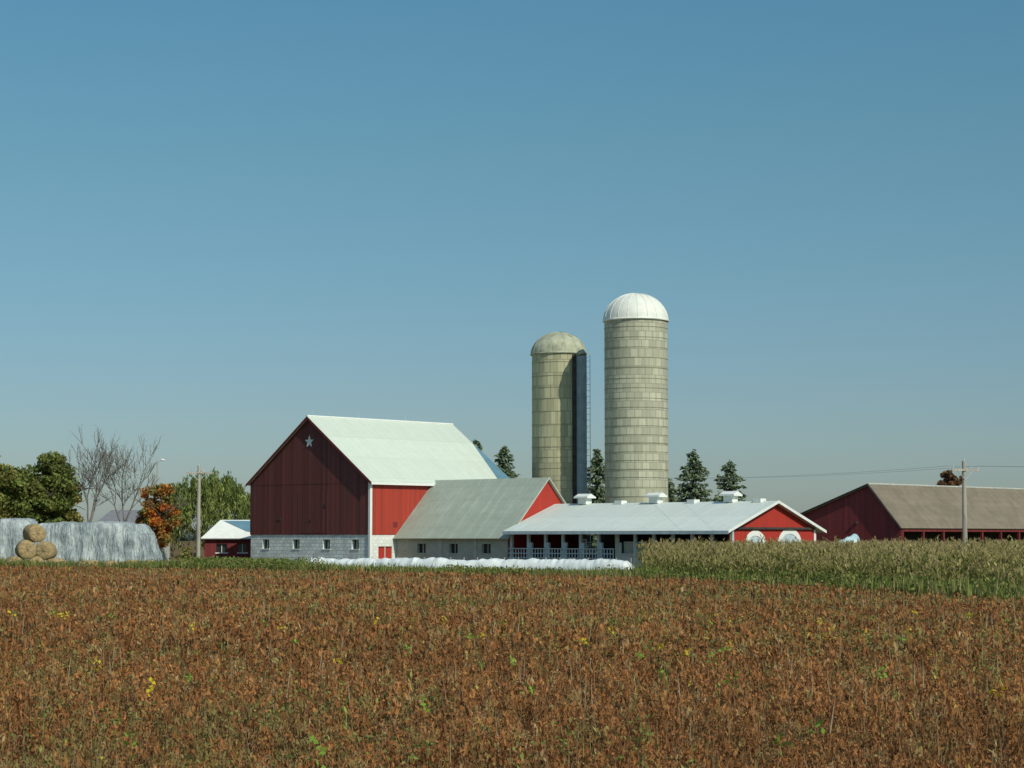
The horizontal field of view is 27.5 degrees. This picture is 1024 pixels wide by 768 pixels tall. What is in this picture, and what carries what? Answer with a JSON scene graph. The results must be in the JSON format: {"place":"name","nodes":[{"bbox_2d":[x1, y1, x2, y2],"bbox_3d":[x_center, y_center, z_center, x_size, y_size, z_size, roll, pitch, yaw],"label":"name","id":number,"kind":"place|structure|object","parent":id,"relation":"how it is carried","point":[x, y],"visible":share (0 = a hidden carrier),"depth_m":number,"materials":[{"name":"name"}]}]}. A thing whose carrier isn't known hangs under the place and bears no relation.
{"place":"outdoors","nodes":[
{"label":"outdoors","id":0,"kind":"place"},
{"bbox_2d":[0,540,1023,767],"bbox_3d":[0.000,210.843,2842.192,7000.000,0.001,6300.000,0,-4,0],"label":"ground","id":1,"kind":"structure","parent":0,"point":[192,544],"depth_m":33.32,"materials":[{"name":"brown plant"}]},
{"bbox_2d":[0,518,37,560],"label":"tarp covered haystack","id":2,"kind":"object","parent":1,"relation":"on","point":[11,533],"visible":0.23,"depth_m":170.17,"materials":[{"name":"white plastic"}]},
{"bbox_2d":[0,455,42,518],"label":"maple tree","id":3,"kind":"object","parent":1,"relation":"on","point":[15,482],"visible":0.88,"depth_m":208.20,"materials":[{"name":"green plant"}]},
{"bbox_2d":[4,524,65,563],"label":"round bale stack","id":4,"kind":"object","parent":1,"relation":"on","point":[26,548],"visible":0.62,"depth_m":160.13,"materials":[{"name":"plant"}]},
{"bbox_2d":[19,450,95,523],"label":"maple tree","id":5,"kind":"object","parent":1,"relation":"on","point":[56,496],"visible":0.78,"depth_m":211.54,"materials":[{"name":"green plant"}]},
{"bbox_2d":[61,424,124,521],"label":"bare tree","id":6,"kind":"object","parent":1,"relation":"on","point":[102,454],"visible":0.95,"depth_m":212.20,"materials":[{"name":"grey plant"}]},
{"bbox_2d":[27,521,163,562],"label":"tarp covered haystack","id":7,"kind":"object","parent":1,"relation":"on","point":[100,540],"visible":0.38,"depth_m":164.02,"materials":[{"name":"silver plastic tarp"},{"name":"straw"}]},
{"bbox_2d":[82,435,162,521],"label":"bare tree","id":8,"kind":"object","parent":1,"relation":"on","point":[114,480],"visible":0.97,"depth_m":212.68,"materials":[{"name":"grey plant"}]},
{"bbox_2d":[78,560,170,566],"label":"old round bales","id":9,"kind":"object","parent":1,"relation":"on","point":[92,561],"visible":0.09,"depth_m":157.01,"materials":[{"name":"plant"}]},
{"bbox_2d":[97,510,169,559],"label":"farmhouse","id":10,"kind":"object","parent":1,"relation":"on","point":[111,515],"visible":0.04,"depth_m":233.82,"materials":[{"name":"concrete"}]},
{"bbox_2d":[156,459,164,497],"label":"yard lamp pole","id":11,"kind":"object","parent":1,"relation":"on","point":[157,470],"visible":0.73,"depth_m":236.88,"materials":[{"name":"grey metal"}]},
{"bbox_2d":[130,482,192,547],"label":"autumn maple tree","id":12,"kind":"object","parent":1,"relation":"on","point":[154,512],"visible":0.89,"depth_m":204.72,"materials":[{"name":"orange plant"}]},
{"bbox_2d":[174,545,201,560],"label":"shrub","id":13,"kind":"object","parent":1,"relation":"on","point":[186,552],"visible":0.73,"depth_m":187.22,"materials":[{"name":"green plant"}]},
{"bbox_2d":[172,530,206,540],"bbox_3d":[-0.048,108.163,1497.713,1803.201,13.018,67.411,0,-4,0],"label":"distant treeline","id":14,"kind":"object","parent":1,"relation":"on","point":[191,536],"depth_m":1489.31,"materials":[{"name":"green plant"}]},
{"bbox_2d":[186,463,211,557],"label":"utility pole","id":15,"kind":"object","parent":1,"relation":"on","point":[199,473],"visible":0.94,"depth_m":164.63,"materials":[{"name":"grey wood"}]},
{"bbox_2d":[161,467,249,556],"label":"willow tree","id":16,"kind":"object","parent":1,"relation":"on","point":[213,501],"visible":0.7,"depth_m":222.97,"materials":[{"name":"green plant"}]},
{"bbox_2d":[201,520,250,558],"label":"red shed","id":17,"kind":"structure","parent":1,"relation":"on","point":[228,538],"depth_m":213.87,"materials":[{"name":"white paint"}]},
{"bbox_2d":[245,412,508,560],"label":"red barn","id":18,"kind":"structure","parent":1,"relation":"on","point":[338,487],"depth_m":200.79,"materials":[{"name":"wood"}]},
{"bbox_2d":[251,482,367,532],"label":"gable doors","id":19,"kind":"structure","parent":18,"relation":"in","point":[310,504],"depth_m":199.78,"materials":[{"name":"red wood"}]},
{"bbox_2d":[306,557,634,570],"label":"silage tube","id":20,"kind":"object","parent":1,"relation":"on","point":[533,563],"visible":0.57,"depth_m":163.94,"materials":[{"name":"white plastic"}]},
{"bbox_2d":[472,439,482,451],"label":"spruce tree","id":21,"kind":"object","parent":1,"relation":"on","point":[476,443],"depth_m":242.90,"materials":[{"name":"green plant"}]},
{"bbox_2d":[333,557,630,562],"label":"yard fence","id":22,"kind":"object","parent":1,"relation":"on","point":[504,558],"visible":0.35,"depth_m":168.89,"materials":[{"name":"white wood"}]},
{"bbox_2d":[393,477,588,560],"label":"dairy wing","id":23,"kind":"structure","parent":1,"relation":"on","point":[470,519],"depth_m":192.80,"materials":[{"name":"grey metal"}]},
{"bbox_2d":[7,609,1008,767],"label":"yellow weed leaves","id":24,"kind":"object","parent":1,"relation":"on","point":[315,741],"visible":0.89,"depth_m":35.16,"materials":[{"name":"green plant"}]},
{"bbox_2d":[494,446,521,477],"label":"spruce tree","id":25,"kind":"object","parent":1,"relation":"on","point":[504,456],"visible":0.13,"depth_m":239.69,"materials":[{"name":"green plant"}]},
{"bbox_2d":[0,594,1023,767],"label":"green weeds","id":26,"kind":"object","parent":1,"relation":"on","point":[647,733],"visible":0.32,"depth_m":38.24,"materials":[{"name":"green plant"}]},
{"bbox_2d":[0,557,1023,599],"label":"weed strip","id":27,"kind":"object","parent":1,"relation":"on","point":[967,589],"visible":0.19,"depth_m":121.46,"materials":[{"name":"green plant"}]},
{"bbox_2d":[0,555,1023,599],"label":"hedge weeds","id":28,"kind":"object","parent":1,"relation":"on","point":[487,570],"visible":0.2,"depth_m":115.56,"materials":[{"name":"green plant"}]},
{"bbox_2d":[8,571,1023,767],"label":"volunteer corn","id":29,"kind":"object","parent":1,"relation":"on","point":[595,753],"visible":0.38,"depth_m":36.59,"materials":[{"name":"green plant"}]},
{"bbox_2d":[530,332,590,552],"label":"short silo","id":30,"kind":"object","parent":1,"relation":"on","point":[559,409],"visible":0.69,"depth_m":210.00,"materials":[{"name":"concrete"}]},
{"bbox_2d":[587,448,604,552],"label":"spruce tree","id":31,"kind":"object","parent":1,"relation":"on","point":[597,468],"visible":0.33,"depth_m":227.26,"materials":[{"name":"green plant"}]},
{"bbox_2d":[602,293,668,502],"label":"tall silo","id":32,"kind":"object","parent":1,"relation":"on","point":[636,385],"visible":0.81,"depth_m":202.87,"materials":[{"name":"concrete"}]},
{"bbox_2d":[502,491,826,566],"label":"cattle shed","id":33,"kind":"structure","parent":1,"relation":"on","point":[621,529],"depth_m":179.78,"materials":[{"name":"white metal"}]},
{"bbox_2d":[668,478,681,501],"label":"spruce tree","id":34,"kind":"object","parent":1,"relation":"on","point":[671,493],"visible":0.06,"depth_m":237.41,"materials":[{"name":"green plant"}]},
{"bbox_2d":[674,449,720,501],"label":"spruce tree","id":35,"kind":"object","parent":1,"relation":"on","point":[691,490],"visible":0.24,"depth_m":239.33,"materials":[{"name":"green plant"}]},
{"bbox_2d":[713,459,752,501],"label":"spruce tree","id":36,"kind":"object","parent":1,"relation":"on","point":[730,474],"visible":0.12,"depth_m":241.53,"materials":[{"name":"green plant"}]},
{"bbox_2d":[839,534,859,542],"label":"covered trailer","id":37,"kind":"object","parent":1,"relation":"on","point":[853,536],"visible":0.16,"depth_m":185.41,"materials":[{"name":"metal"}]},
{"bbox_2d":[800,483,1023,542],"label":"red machinery barn","id":38,"kind":"structure","parent":1,"relation":"on","point":[879,511],"depth_m":195.56,"materials":[{"name":"brown"}]},
{"bbox_2d":[937,469,961,485],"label":"autumn tree","id":39,"kind":"object","parent":1,"relation":"on","point":[949,477],"visible":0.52,"depth_m":261.00,"materials":[{"name":"orange plant"}]},
{"bbox_2d":[951,458,978,546],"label":"utility pole","id":40,"kind":"object","parent":1,"relation":"on","point":[964,510],"visible":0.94,"depth_m":129.70,"materials":[{"name":"grey wood"}]},
{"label":"utility pole","id":41,"kind":"object","parent":1,"relation":"on","visible":0},
{"bbox_2d":[596,466,1023,477],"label":"power lines","id":42,"kind":"object","parent":41,"relation":"attached to","point":[862,473],"visible":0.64,"depth_m":144.00,"materials":[{"name":"brown dark metal wire"}]},
{"bbox_2d":[0,0,1023,532],"label":"sky","id":43,"kind":"structure","parent":0,"point":[225,225],"materials":[{"name":"blue"}]},
{"bbox_2d":[634,534,1023,593],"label":"corn field","id":44,"kind":"structure","parent":0,"point":[955,559],"depth_m":106.20,"materials":[{"name":"green plant"}]}
]}

